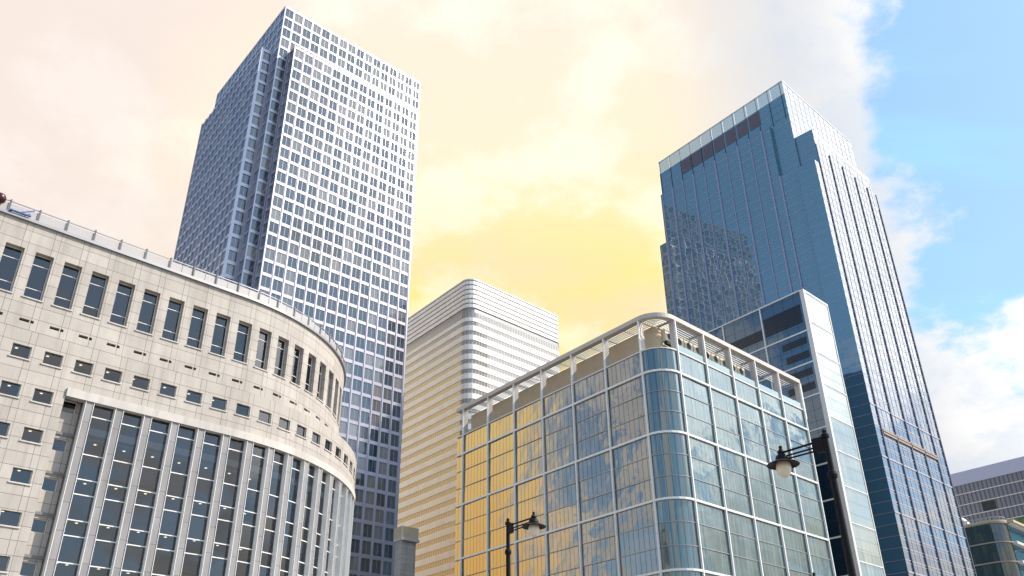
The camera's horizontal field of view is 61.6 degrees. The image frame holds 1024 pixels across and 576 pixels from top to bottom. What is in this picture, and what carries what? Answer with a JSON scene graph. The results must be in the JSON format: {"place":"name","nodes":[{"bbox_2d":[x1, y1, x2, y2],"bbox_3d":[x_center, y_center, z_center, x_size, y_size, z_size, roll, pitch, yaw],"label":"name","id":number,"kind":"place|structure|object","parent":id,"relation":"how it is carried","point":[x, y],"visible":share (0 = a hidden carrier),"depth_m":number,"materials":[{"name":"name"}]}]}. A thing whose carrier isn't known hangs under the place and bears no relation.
{"place":"outdoors","nodes":[
{"label":"outdoors","id":0,"kind":"place"},
{"bbox_2d":[0,192,355,575],"bbox_3d":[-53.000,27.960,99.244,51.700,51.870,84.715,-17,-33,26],"label":"curved office building","id":1,"kind":"structure","parent":0,"point":[163,417],"depth_m":89.97,"materials":[{"name":"stone"}]},
{"bbox_2d":[0,245,22,293],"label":"window","id":2,"kind":"structure","parent":1,"relation":"in","point":[5,245],"depth_m":84.54,"materials":[{"name":"white metal"}]},
{"bbox_2d":[8,345,31,360],"bbox_3d":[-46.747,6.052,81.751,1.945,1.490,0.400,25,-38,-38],"label":"window","id":3,"kind":"structure","parent":1,"relation":"in","point":[28,359],"depth_m":81.42,"materials":[{"name":"white metal"}]},
{"bbox_2d":[8,470,32,485],"bbox_3d":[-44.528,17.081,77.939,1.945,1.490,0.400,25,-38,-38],"label":"window","id":4,"kind":"structure","parent":1,"relation":"in","point":[28,484],"depth_m":77.64,"materials":[{"name":"white metal"}]},
{"bbox_2d":[19,430,42,444],"bbox_3d":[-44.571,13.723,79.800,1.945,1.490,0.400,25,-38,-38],"label":"window","id":5,"kind":"structure","parent":1,"relation":"in","point":[23,430],"depth_m":79.50,"materials":[{"name":"white metal"}]},
{"bbox_2d":[22,255,51,302],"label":"window","id":6,"kind":"structure","parent":1,"relation":"in","point":[35,255],"depth_m":85.87,"materials":[{"name":"white metal"}]},
{"bbox_2d":[52,264,79,311],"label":"window","id":7,"kind":"structure","parent":1,"relation":"in","point":[64,264],"depth_m":87.65,"materials":[{"name":"white metal"}]},
{"bbox_2d":[81,273,106,319],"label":"window","id":8,"kind":"structure","parent":1,"relation":"in","point":[92,273],"depth_m":89.40,"materials":[{"name":"white metal"}]},
{"bbox_2d":[108,282,132,327],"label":"window","id":9,"kind":"structure","parent":1,"relation":"in","point":[124,326],"depth_m":91.07,"materials":[{"name":"white metal"}]},
{"bbox_2d":[135,291,157,335],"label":"window","id":10,"kind":"structure","parent":1,"relation":"in","point":[145,291],"depth_m":92.76,"materials":[{"name":"white metal"}]},
{"bbox_2d":[160,299,182,343],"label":"window","id":11,"kind":"structure","parent":1,"relation":"in","point":[174,341],"depth_m":94.40,"materials":[{"name":"white metal"}]},
{"bbox_2d":[185,307,205,350],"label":"window","id":12,"kind":"structure","parent":1,"relation":"in","point":[193,307],"depth_m":96.22,"materials":[{"name":"white metal"}]},
{"bbox_2d":[209,315,227,357],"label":"window","id":13,"kind":"structure","parent":1,"relation":"in","point":[217,315],"depth_m":97.92,"materials":[{"name":"white metal"}]},
{"bbox_2d":[232,322,249,364],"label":"window","id":14,"kind":"structure","parent":1,"relation":"in","point":[239,322],"depth_m":99.56,"materials":[{"name":"white metal"}]},
{"bbox_2d":[254,330,268,371],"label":"window","id":15,"kind":"structure","parent":1,"relation":"in","point":[260,330],"depth_m":101.37,"materials":[{"name":"white metal"}]},
{"bbox_2d":[273,338,285,379],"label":"window","id":16,"kind":"structure","parent":1,"relation":"in","point":[278,338],"depth_m":103.38,"materials":[{"name":"white metal"}]},
{"bbox_2d":[290,347,300,387],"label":"window","id":17,"kind":"structure","parent":1,"relation":"in","point":[295,347],"depth_m":105.47,"materials":[{"name":"white metal"}]},
{"bbox_2d":[304,356,313,395],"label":"window","id":18,"kind":"structure","parent":1,"relation":"in","point":[309,356],"depth_m":107.75,"materials":[{"name":"white metal"}]},
{"bbox_2d":[173,5,420,575],"bbox_3d":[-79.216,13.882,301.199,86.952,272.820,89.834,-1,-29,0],"label":"steel clad skyscraper","id":19,"kind":"structure","parent":0,"point":[300,197],"depth_m":289.86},
{"bbox_2d":[242,273,251,285],"bbox_3d":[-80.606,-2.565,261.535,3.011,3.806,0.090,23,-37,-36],"label":"window","id":20,"kind":"structure","parent":19,"relation":"in","point":[247,279],"depth_m":261.58,"materials":[{"name":"glass"}]},
{"bbox_2d":[244,259,254,271],"bbox_3d":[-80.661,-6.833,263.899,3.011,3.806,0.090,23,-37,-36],"label":"window","id":21,"kind":"structure","parent":19,"relation":"in","point":[249,265],"depth_m":263.92,"materials":[{"name":"glass"}]},
{"bbox_2d":[246,246,256,258],"bbox_3d":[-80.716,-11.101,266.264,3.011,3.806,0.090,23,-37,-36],"label":"window","id":22,"kind":"structure","parent":19,"relation":"in","point":[251,251],"depth_m":266.31,"materials":[{"name":"glass"}]},
{"bbox_2d":[249,232,258,244],"bbox_3d":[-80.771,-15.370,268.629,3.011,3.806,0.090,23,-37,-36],"label":"window","id":23,"kind":"structure","parent":19,"relation":"in","point":[253,238],"depth_m":268.73,"materials":[{"name":"glass"}]},
{"bbox_2d":[251,219,260,231],"bbox_3d":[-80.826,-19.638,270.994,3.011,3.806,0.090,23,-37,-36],"label":"window","id":24,"kind":"structure","parent":19,"relation":"in","point":[255,225],"depth_m":271.04,"materials":[{"name":"glass"}]},
{"bbox_2d":[253,206,262,218],"bbox_3d":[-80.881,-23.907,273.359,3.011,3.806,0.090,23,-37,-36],"label":"window","id":25,"kind":"structure","parent":19,"relation":"in","point":[257,212],"depth_m":273.43,"materials":[{"name":"glass"}]},
{"bbox_2d":[260,275,270,287],"bbox_3d":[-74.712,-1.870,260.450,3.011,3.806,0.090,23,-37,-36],"label":"window","id":26,"kind":"structure","parent":19,"relation":"in","point":[265,281],"depth_m":260.53,"materials":[{"name":"glass"}]},
{"bbox_2d":[263,261,272,273],"bbox_3d":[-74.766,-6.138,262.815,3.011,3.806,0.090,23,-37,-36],"label":"window","id":27,"kind":"structure","parent":19,"relation":"in","point":[267,267],"depth_m":262.89,"materials":[{"name":"glass"}]},
{"bbox_2d":[265,248,274,260],"bbox_3d":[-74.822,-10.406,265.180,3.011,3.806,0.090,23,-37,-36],"label":"window","id":28,"kind":"structure","parent":19,"relation":"in","point":[269,254],"depth_m":265.21,"materials":[{"name":"glass"}]},
{"bbox_2d":[267,234,276,246],"bbox_3d":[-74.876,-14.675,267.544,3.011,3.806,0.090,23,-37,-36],"label":"window","id":29,"kind":"structure","parent":19,"relation":"in","point":[271,240],"depth_m":267.58,"materials":[{"name":"glass"}]},
{"bbox_2d":[269,221,277,233],"bbox_3d":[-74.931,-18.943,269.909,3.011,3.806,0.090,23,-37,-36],"label":"window","id":30,"kind":"structure","parent":19,"relation":"in","point":[273,227],"depth_m":269.95,"materials":[{"name":"glass"}]},
{"bbox_2d":[271,208,279,220],"bbox_3d":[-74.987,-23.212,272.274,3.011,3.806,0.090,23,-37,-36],"label":"window","id":31,"kind":"structure","parent":19,"relation":"in","point":[275,214],"depth_m":272.30,"materials":[{"name":"glass"}]},
{"bbox_2d":[272,279,281,292],"bbox_3d":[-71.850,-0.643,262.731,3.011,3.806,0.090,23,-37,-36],"label":"window","id":32,"kind":"structure","parent":19,"relation":"in","point":[277,285],"depth_m":262.76,"materials":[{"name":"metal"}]},
{"bbox_2d":[274,265,283,278],"bbox_3d":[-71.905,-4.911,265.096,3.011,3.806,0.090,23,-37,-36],"label":"window","id":33,"kind":"structure","parent":19,"relation":"in","point":[279,271],"depth_m":265.15,"materials":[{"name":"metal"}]},
{"bbox_2d":[276,252,285,264],"bbox_3d":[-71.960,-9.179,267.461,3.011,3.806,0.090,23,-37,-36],"label":"window","id":34,"kind":"structure","parent":19,"relation":"in","point":[280,258],"depth_m":267.52,"materials":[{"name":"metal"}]},
{"bbox_2d":[278,239,287,250],"bbox_3d":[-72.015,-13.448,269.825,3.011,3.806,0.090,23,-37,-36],"label":"window","id":35,"kind":"structure","parent":19,"relation":"in","point":[282,245],"depth_m":269.88,"materials":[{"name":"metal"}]},
{"bbox_2d":[280,226,288,237],"bbox_3d":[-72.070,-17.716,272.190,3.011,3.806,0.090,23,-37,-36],"label":"window","id":36,"kind":"structure","parent":19,"relation":"in","point":[284,231],"depth_m":272.23,"materials":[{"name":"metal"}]},
{"bbox_2d":[282,297,290,307],"bbox_3d":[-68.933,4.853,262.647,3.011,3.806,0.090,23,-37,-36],"label":"window","id":37,"kind":"structure","parent":19,"relation":"in","point":[285,300],"depth_m":263.02,"materials":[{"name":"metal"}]},
{"bbox_2d":[283,283,292,295],"bbox_3d":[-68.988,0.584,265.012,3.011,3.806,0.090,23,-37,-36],"label":"window","id":38,"kind":"structure","parent":19,"relation":"in","point":[288,289],"depth_m":265.08,"materials":[{"name":"glass"}]},
{"bbox_2d":[285,270,294,282],"bbox_3d":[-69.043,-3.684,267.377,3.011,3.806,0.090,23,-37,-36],"label":"window","id":39,"kind":"structure","parent":19,"relation":"in","point":[290,275],"depth_m":267.42,"materials":[{"name":"glass"}]},
{"bbox_2d":[287,256,296,268],"bbox_3d":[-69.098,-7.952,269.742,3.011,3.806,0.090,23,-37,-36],"label":"window","id":40,"kind":"structure","parent":19,"relation":"in","point":[291,263],"depth_m":269.78,"materials":[{"name":"glass"}]},
{"bbox_2d":[289,243,297,255],"bbox_3d":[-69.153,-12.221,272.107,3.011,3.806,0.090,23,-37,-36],"label":"window","id":41,"kind":"structure","parent":19,"relation":"in","point":[293,249],"depth_m":272.16,"materials":[{"name":"glass"}]},
{"bbox_2d":[293,301,302,313],"bbox_3d":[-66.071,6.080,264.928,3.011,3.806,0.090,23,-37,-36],"label":"window","id":42,"kind":"structure","parent":19,"relation":"in","point":[298,305],"depth_m":265.21,"materials":[{"name":"glass"}]},
{"bbox_2d":[295,287,303,299],"bbox_3d":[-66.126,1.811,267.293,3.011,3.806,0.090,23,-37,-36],"label":"window","id":43,"kind":"structure","parent":19,"relation":"in","point":[299,293],"depth_m":267.29,"materials":[{"name":"glass"}]},
{"bbox_2d":[296,274,305,286],"bbox_3d":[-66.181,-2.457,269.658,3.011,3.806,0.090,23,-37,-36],"label":"window","id":44,"kind":"structure","parent":19,"relation":"in","point":[301,279],"depth_m":269.72,"materials":[{"name":"glass"}]},
{"bbox_2d":[298,260,307,272],"bbox_3d":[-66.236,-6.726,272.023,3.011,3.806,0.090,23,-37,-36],"label":"window","id":45,"kind":"structure","parent":19,"relation":"in","point":[302,267],"depth_m":272.10,"materials":[{"name":"glass"}]},
{"bbox_2d":[304,305,312,317],"bbox_3d":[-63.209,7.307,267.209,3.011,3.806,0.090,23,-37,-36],"label":"window","id":46,"kind":"structure","parent":19,"relation":"in","point":[308,309],"depth_m":267.29,"materials":[{"name":"glass"}]},
{"bbox_2d":[306,291,314,303],"bbox_3d":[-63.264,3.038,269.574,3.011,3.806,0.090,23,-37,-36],"label":"window","id":47,"kind":"structure","parent":19,"relation":"in","point":[310,297],"depth_m":269.58,"materials":[{"name":"glass"}]},
{"bbox_2d":[307,278,316,290],"bbox_3d":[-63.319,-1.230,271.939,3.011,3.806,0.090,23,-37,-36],"label":"window","id":48,"kind":"structure","parent":19,"relation":"in","point":[311,282],"depth_m":272.00,"materials":[{"name":"glass"}]},
{"bbox_2d":[315,309,323,321],"bbox_3d":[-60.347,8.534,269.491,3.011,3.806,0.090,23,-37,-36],"label":"window","id":49,"kind":"structure","parent":19,"relation":"in","point":[319,315],"depth_m":269.52,"materials":[{"name":"glass"}]},
{"bbox_2d":[317,295,325,307],"bbox_3d":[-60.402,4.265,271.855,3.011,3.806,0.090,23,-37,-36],"label":"window","id":50,"kind":"structure","parent":19,"relation":"in","point":[320,300],"depth_m":271.90,"materials":[{"name":"glass"}]},
{"bbox_2d":[325,326,332,338],"bbox_3d":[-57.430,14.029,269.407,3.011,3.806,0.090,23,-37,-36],"label":"window","id":51,"kind":"structure","parent":19,"relation":"in","point":[330,330],"depth_m":269.78,"materials":[{"name":"glass"}]},
{"bbox_2d":[326,312,334,324],"bbox_3d":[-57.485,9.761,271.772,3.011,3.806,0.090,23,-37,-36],"label":"window","id":52,"kind":"structure","parent":19,"relation":"in","point":[330,317],"depth_m":271.83,"materials":[{"name":"glass"}]},
{"bbox_2d":[335,330,343,342],"bbox_3d":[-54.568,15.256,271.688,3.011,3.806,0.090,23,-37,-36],"label":"window","id":53,"kind":"structure","parent":19,"relation":"in","point":[339,335],"depth_m":271.77,"materials":[{"name":"glass"}]},
{"bbox_2d":[342,391,348,403],"bbox_3d":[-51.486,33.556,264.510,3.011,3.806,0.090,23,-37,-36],"label":"window","id":54,"kind":"structure","parent":19,"relation":"in","point":[345,398],"depth_m":264.76,"materials":[{"name":"glass"}]},
{"bbox_2d":[344,377,350,388],"bbox_3d":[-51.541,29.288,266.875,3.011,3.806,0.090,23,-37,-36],"label":"window","id":55,"kind":"structure","parent":19,"relation":"in","point":[347,385],"depth_m":267.23,"materials":[{"name":"glass"}]},
{"bbox_2d":[344,347,352,359],"bbox_3d":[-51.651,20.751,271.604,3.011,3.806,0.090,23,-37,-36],"label":"window","id":56,"kind":"structure","parent":19,"relation":"in","point":[348,352],"depth_m":271.70,"materials":[{"name":"glass"}]},
{"bbox_2d":[345,362,351,373],"bbox_3d":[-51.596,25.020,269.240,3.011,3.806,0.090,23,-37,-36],"label":"window","id":57,"kind":"structure","parent":19,"relation":"in","point":[348,366],"depth_m":269.52,"materials":[{"name":"glass"}]},
{"bbox_2d":[348,438,355,451],"bbox_3d":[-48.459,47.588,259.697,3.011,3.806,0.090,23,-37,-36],"label":"window","id":58,"kind":"structure","parent":19,"relation":"in","point":[352,443],"depth_m":259.95,"materials":[{"name":"glass"}]},
{"bbox_2d":[349,423,357,436],"bbox_3d":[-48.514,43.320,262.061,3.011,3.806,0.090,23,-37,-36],"label":"window","id":59,"kind":"structure","parent":19,"relation":"in","point":[352,427],"depth_m":262.12,"materials":[{"name":"glass"}]},
{"bbox_2d":[350,408,358,421],"bbox_3d":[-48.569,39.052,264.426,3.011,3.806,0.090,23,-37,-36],"label":"window","id":60,"kind":"structure","parent":19,"relation":"in","point":[353,413],"depth_m":264.50,"materials":[{"name":"glass"}]},
{"bbox_2d":[351,393,359,406],"bbox_3d":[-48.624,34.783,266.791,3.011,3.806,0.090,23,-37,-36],"label":"window","id":61,"kind":"structure","parent":19,"relation":"in","point":[355,399],"depth_m":266.83,"materials":[{"name":"glass"}]},
{"bbox_2d":[352,379,360,391],"bbox_3d":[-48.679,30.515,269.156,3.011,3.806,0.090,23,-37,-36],"label":"window","id":62,"kind":"structure","parent":19,"relation":"in","point":[356,383],"depth_m":269.19,"materials":[{"name":"glass"}]},
{"bbox_2d":[354,364,361,376],"bbox_3d":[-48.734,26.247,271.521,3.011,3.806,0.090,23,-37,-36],"label":"window","id":63,"kind":"structure","parent":19,"relation":"in","point":[357,369],"depth_m":271.57,"materials":[{"name":"glass"}]},
{"bbox_2d":[356,473,364,485],"bbox_3d":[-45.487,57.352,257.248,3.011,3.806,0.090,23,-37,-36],"label":"window","id":64,"kind":"structure","parent":19,"relation":"in","point":[359,477],"depth_m":257.30,"materials":[{"name":"glass"}]},
{"bbox_2d":[357,457,365,470],"bbox_3d":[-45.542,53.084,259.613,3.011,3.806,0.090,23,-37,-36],"label":"window","id":65,"kind":"structure","parent":19,"relation":"in","point":[361,462],"depth_m":259.64,"materials":[{"name":"glass"}]},
{"bbox_2d":[358,441,366,454],"bbox_3d":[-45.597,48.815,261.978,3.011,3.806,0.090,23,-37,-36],"label":"window","id":66,"kind":"structure","parent":19,"relation":"in","point":[362,448],"depth_m":262.06,"materials":[{"name":"glass"}]},
{"bbox_2d":[359,426,367,438],"bbox_3d":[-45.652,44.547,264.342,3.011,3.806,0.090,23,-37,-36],"label":"window","id":67,"kind":"structure","parent":19,"relation":"in","point":[363,430],"depth_m":264.44,"materials":[{"name":"glass"}]},
{"bbox_2d":[361,411,368,423],"bbox_3d":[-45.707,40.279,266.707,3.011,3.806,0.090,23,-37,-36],"label":"window","id":68,"kind":"structure","parent":19,"relation":"in","point":[364,415],"depth_m":266.77,"materials":[{"name":"glass"}]},
{"bbox_2d":[361,558,369,571],"bbox_3d":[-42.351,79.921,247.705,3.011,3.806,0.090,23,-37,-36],"label":"window","id":69,"kind":"structure","parent":19,"relation":"in","point":[365,563],"depth_m":247.75,"materials":[{"name":"glass"}]},
{"bbox_2d":[362,396,369,408],"bbox_3d":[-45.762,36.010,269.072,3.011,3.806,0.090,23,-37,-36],"label":"window","id":70,"kind":"structure","parent":19,"relation":"in","point":[365,401],"depth_m":269.12,"materials":[{"name":"glass"}]},
{"bbox_2d":[362,541,370,554],"bbox_3d":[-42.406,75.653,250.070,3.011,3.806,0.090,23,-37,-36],"label":"window","id":71,"kind":"structure","parent":19,"relation":"in","point":[366,546],"depth_m":250.12,"materials":[{"name":"glass"}]},
{"bbox_2d":[363,382,370,394],"bbox_3d":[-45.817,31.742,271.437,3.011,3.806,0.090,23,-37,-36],"label":"window","id":72,"kind":"structure","parent":19,"relation":"in","point":[366,386],"depth_m":271.50,"materials":[{"name":"glass"}]},
{"bbox_2d":[363,524,371,537],"bbox_3d":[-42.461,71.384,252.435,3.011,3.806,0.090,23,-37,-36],"label":"window","id":73,"kind":"structure","parent":19,"relation":"in","point":[367,531],"depth_m":252.45,"materials":[{"name":"glass"}]},
{"bbox_2d":[364,507,372,520],"bbox_3d":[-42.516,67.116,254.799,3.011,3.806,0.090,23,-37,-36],"label":"window","id":74,"kind":"structure","parent":19,"relation":"in","point":[368,516],"depth_m":254.86,"materials":[{"name":"glass"}]},
{"bbox_2d":[365,491,373,504],"bbox_3d":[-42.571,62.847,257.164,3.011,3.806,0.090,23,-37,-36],"label":"window","id":75,"kind":"structure","parent":19,"relation":"in","point":[369,495],"depth_m":257.24,"materials":[{"name":"glass"}]},
{"bbox_2d":[367,475,374,488],"bbox_3d":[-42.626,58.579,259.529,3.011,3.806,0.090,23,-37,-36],"label":"window","id":76,"kind":"structure","parent":19,"relation":"in","point":[370,479],"depth_m":259.57,"materials":[{"name":"glass"}]},
{"bbox_2d":[368,459,375,472],"bbox_3d":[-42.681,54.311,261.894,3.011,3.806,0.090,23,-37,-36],"label":"window","id":77,"kind":"structure","parent":19,"relation":"in","point":[371,463],"depth_m":261.93,"materials":[{"name":"glass"}]},
{"bbox_2d":[369,444,376,456],"bbox_3d":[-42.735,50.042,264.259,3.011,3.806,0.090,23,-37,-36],"label":"window","id":78,"kind":"structure","parent":19,"relation":"in","point":[372,448],"depth_m":264.31,"materials":[{"name":"glass"}]},
{"bbox_2d":[370,429,377,441],"bbox_3d":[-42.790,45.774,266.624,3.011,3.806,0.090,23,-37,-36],"label":"window","id":79,"kind":"structure","parent":19,"relation":"in","point":[374,433],"depth_m":266.70,"materials":[{"name":"glass"}]},
{"bbox_2d":[371,414,378,426],"bbox_3d":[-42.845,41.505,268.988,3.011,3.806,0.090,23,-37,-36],"label":"window","id":80,"kind":"structure","parent":19,"relation":"in","point":[375,418],"depth_m":269.03,"materials":[{"name":"glass"}]},
{"bbox_2d":[372,399,379,411],"bbox_3d":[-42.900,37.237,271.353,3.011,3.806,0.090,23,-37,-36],"label":"window","id":81,"kind":"structure","parent":19,"relation":"in","point":[376,404],"depth_m":271.43,"materials":[{"name":"glass"}]},
{"bbox_2d":[372,560,380,573],"bbox_3d":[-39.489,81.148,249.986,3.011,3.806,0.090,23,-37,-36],"label":"window","id":82,"kind":"structure","parent":19,"relation":"in","point":[376,564],"depth_m":250.06,"materials":[{"name":"glass"}]},
{"bbox_2d":[373,385,380,397],"bbox_3d":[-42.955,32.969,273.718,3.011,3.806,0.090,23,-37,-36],"label":"window","id":83,"kind":"structure","parent":19,"relation":"in","point":[377,390],"depth_m":273.76,"materials":[{"name":"glass"}]},
{"bbox_2d":[373,543,381,556],"bbox_3d":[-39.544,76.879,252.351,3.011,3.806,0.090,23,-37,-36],"label":"window","id":84,"kind":"structure","parent":19,"relation":"in","point":[377,549],"depth_m":252.39,"materials":[{"name":"glass"}]},
{"bbox_2d":[374,526,382,539],"bbox_3d":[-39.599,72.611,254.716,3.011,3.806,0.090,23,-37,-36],"label":"window","id":85,"kind":"structure","parent":19,"relation":"in","point":[378,532],"depth_m":254.74,"materials":[{"name":"glass"}]},
{"bbox_2d":[375,509,383,522],"bbox_3d":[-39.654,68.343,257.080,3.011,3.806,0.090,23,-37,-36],"label":"window","id":86,"kind":"structure","parent":19,"relation":"in","point":[379,517],"depth_m":257.18,"materials":[{"name":"glass"}]},
{"bbox_2d":[376,493,384,506],"bbox_3d":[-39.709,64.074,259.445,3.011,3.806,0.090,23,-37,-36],"label":"window","id":87,"kind":"structure","parent":19,"relation":"in","point":[380,501],"depth_m":259.51,"materials":[{"name":"glass"}]},
{"bbox_2d":[377,477,385,490],"bbox_3d":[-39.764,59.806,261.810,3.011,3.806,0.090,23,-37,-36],"label":"window","id":88,"kind":"structure","parent":19,"relation":"in","point":[381,482],"depth_m":261.87,"materials":[{"name":"glass"}]},
{"bbox_2d":[378,462,386,474],"bbox_3d":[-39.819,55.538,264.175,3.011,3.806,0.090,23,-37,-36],"label":"window","id":89,"kind":"structure","parent":19,"relation":"in","point":[382,466],"depth_m":264.21,"materials":[{"name":"glass"}]},
{"bbox_2d":[379,447,387,459],"bbox_3d":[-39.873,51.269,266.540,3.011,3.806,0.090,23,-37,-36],"label":"window","id":90,"kind":"structure","parent":19,"relation":"in","point":[383,451],"depth_m":266.57,"materials":[{"name":"glass"}]},
{"bbox_2d":[380,432,388,444],"bbox_3d":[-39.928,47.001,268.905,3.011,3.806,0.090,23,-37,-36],"label":"window","id":91,"kind":"structure","parent":19,"relation":"in","point":[384,436],"depth_m":268.99,"materials":[{"name":"glass"}]},
{"bbox_2d":[381,417,389,429],"bbox_3d":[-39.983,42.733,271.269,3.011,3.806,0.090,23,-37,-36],"label":"window","id":92,"kind":"structure","parent":19,"relation":"in","point":[385,421],"depth_m":271.33,"materials":[{"name":"glass"}]},
{"bbox_2d":[382,402,389,414],"bbox_3d":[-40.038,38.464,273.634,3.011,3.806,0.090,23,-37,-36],"label":"window","id":93,"kind":"structure","parent":19,"relation":"in","point":[386,407],"depth_m":273.70,"materials":[{"name":"glass"}]},
{"bbox_2d":[383,561,391,575],"bbox_3d":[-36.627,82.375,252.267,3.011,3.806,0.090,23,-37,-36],"label":"window","id":94,"kind":"structure","parent":19,"relation":"in","point":[387,566],"depth_m":252.30,"materials":[{"name":"glass"}]},
{"bbox_2d":[384,544,392,558],"bbox_3d":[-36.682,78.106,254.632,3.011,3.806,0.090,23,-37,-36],"label":"window","id":95,"kind":"structure","parent":19,"relation":"in","point":[388,548],"depth_m":254.68,"materials":[{"name":"glass"}]},
{"bbox_2d":[385,528,393,541],"bbox_3d":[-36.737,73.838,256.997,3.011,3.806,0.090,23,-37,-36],"label":"window","id":96,"kind":"structure","parent":19,"relation":"in","point":[388,532],"depth_m":257.02,"materials":[{"name":"glass"}]},
{"bbox_2d":[386,512,394,524],"bbox_3d":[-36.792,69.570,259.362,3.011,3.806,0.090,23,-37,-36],"label":"window","id":97,"kind":"structure","parent":19,"relation":"in","point":[389,516],"depth_m":259.38,"materials":[{"name":"glass"}]},
{"bbox_2d":[387,496,394,508],"bbox_3d":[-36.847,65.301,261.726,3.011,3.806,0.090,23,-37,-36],"label":"window","id":98,"kind":"structure","parent":19,"relation":"in","point":[390,499],"depth_m":261.74,"materials":[{"name":"glass"}]},
{"bbox_2d":[388,480,395,492],"bbox_3d":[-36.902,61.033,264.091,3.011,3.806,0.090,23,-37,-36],"label":"window","id":99,"kind":"structure","parent":19,"relation":"in","point":[391,484],"depth_m":264.11,"materials":[{"name":"glass"}]},
{"bbox_2d":[389,464,396,477],"bbox_3d":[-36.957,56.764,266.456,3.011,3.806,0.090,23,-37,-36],"label":"window","id":100,"kind":"structure","parent":19,"relation":"in","point":[392,468],"depth_m":266.51,"materials":[{"name":"glass"}]},
{"bbox_2d":[390,449,397,461],"bbox_3d":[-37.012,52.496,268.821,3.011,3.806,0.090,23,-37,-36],"label":"window","id":101,"kind":"structure","parent":19,"relation":"in","point":[393,453],"depth_m":268.89,"materials":[{"name":"glass"}]},
{"bbox_2d":[391,434,398,446],"bbox_3d":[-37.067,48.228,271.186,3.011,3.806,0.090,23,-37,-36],"label":"window","id":102,"kind":"structure","parent":19,"relation":"in","point":[394,438],"depth_m":271.27,"materials":[{"name":"glass"}]},
{"bbox_2d":[391,420,399,432],"bbox_3d":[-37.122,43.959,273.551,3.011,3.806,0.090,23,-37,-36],"label":"window","id":103,"kind":"structure","parent":19,"relation":"in","point":[395,424],"depth_m":273.60,"materials":[{"name":"glass"}]},
{"bbox_2d":[394,526,418,575],"bbox_3d":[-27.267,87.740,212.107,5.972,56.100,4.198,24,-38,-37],"label":"pillar","id":104,"kind":"structure","parent":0,"point":[406,540],"depth_m":221.57,"materials":[{"name":"grey concrete"}]},
{"bbox_2d":[397,278,559,575],"bbox_3d":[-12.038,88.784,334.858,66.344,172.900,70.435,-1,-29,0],"label":"white banded tower","id":105,"kind":"structure","parent":0,"point":[469,340],"depth_m":338.58,"materials":[{"name":"grey metal"}]},
{"bbox_2d":[0,0,1023,473],"label":"sky","id":106,"kind":"structure","parent":0,"point":[545,127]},
{"bbox_2d":[454,312,835,575],"bbox_3d":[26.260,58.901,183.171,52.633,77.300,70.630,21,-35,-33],"label":"rounded glass block","id":107,"kind":"structure","parent":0,"point":[643,452],"depth_m":167.39,"materials":[{"name":"blue glass"}]},
{"bbox_2d":[690,289,885,575],"bbox_3d":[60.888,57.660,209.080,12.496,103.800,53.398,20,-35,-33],"label":"slim slab tower","id":108,"kind":"structure","parent":0,"point":[791,334],"depth_m":204.02,"materials":[{"name":"blue glass"}]},
{"bbox_2d":[658,80,976,575],"bbox_3d":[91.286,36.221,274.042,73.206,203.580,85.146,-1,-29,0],"label":"blue glass skyscraper","id":109,"kind":"structure","parent":0,"point":[773,200],"depth_m":269.26,"materials":[{"name":"glass"}]},
{"bbox_2d":[950,456,1023,523],"bbox_3d":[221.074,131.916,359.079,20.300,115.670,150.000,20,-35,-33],"label":"grey louvred block","id":110,"kind":"structure","parent":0,"point":[994,489],"depth_m":377.79,"materials":[{"name":"grey metal"},{"name":"dark glass"}]},
{"label":"ground","id":111,"kind":"structure","parent":0,"visible":0},
{"bbox_2d":[505,512,545,575],"bbox_3d":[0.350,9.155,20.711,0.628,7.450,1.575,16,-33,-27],"label":"street lamp","id":112,"kind":"object","parent":111,"relation":"on","point":[533,526],"visible":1,"depth_m":22.23,"materials":[{"name":"black metal"}]},
{"bbox_2d":[767,428,855,575],"bbox_3d":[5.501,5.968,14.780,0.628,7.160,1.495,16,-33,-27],"label":"street lamp","id":113,"kind":"object","parent":111,"relation":"on","point":[783,464],"visible":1,"depth_m":15.89,"materials":[{"name":"black metal"}]},
{"bbox_2d":[962,516,1023,575],"bbox_3d":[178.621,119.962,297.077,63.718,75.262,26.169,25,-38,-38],"label":"round cornered low block","id":114,"kind":"structure","parent":111,"relation":"on","point":[996,546],"depth_m":287.24,"materials":[{"name":"teal glass"}]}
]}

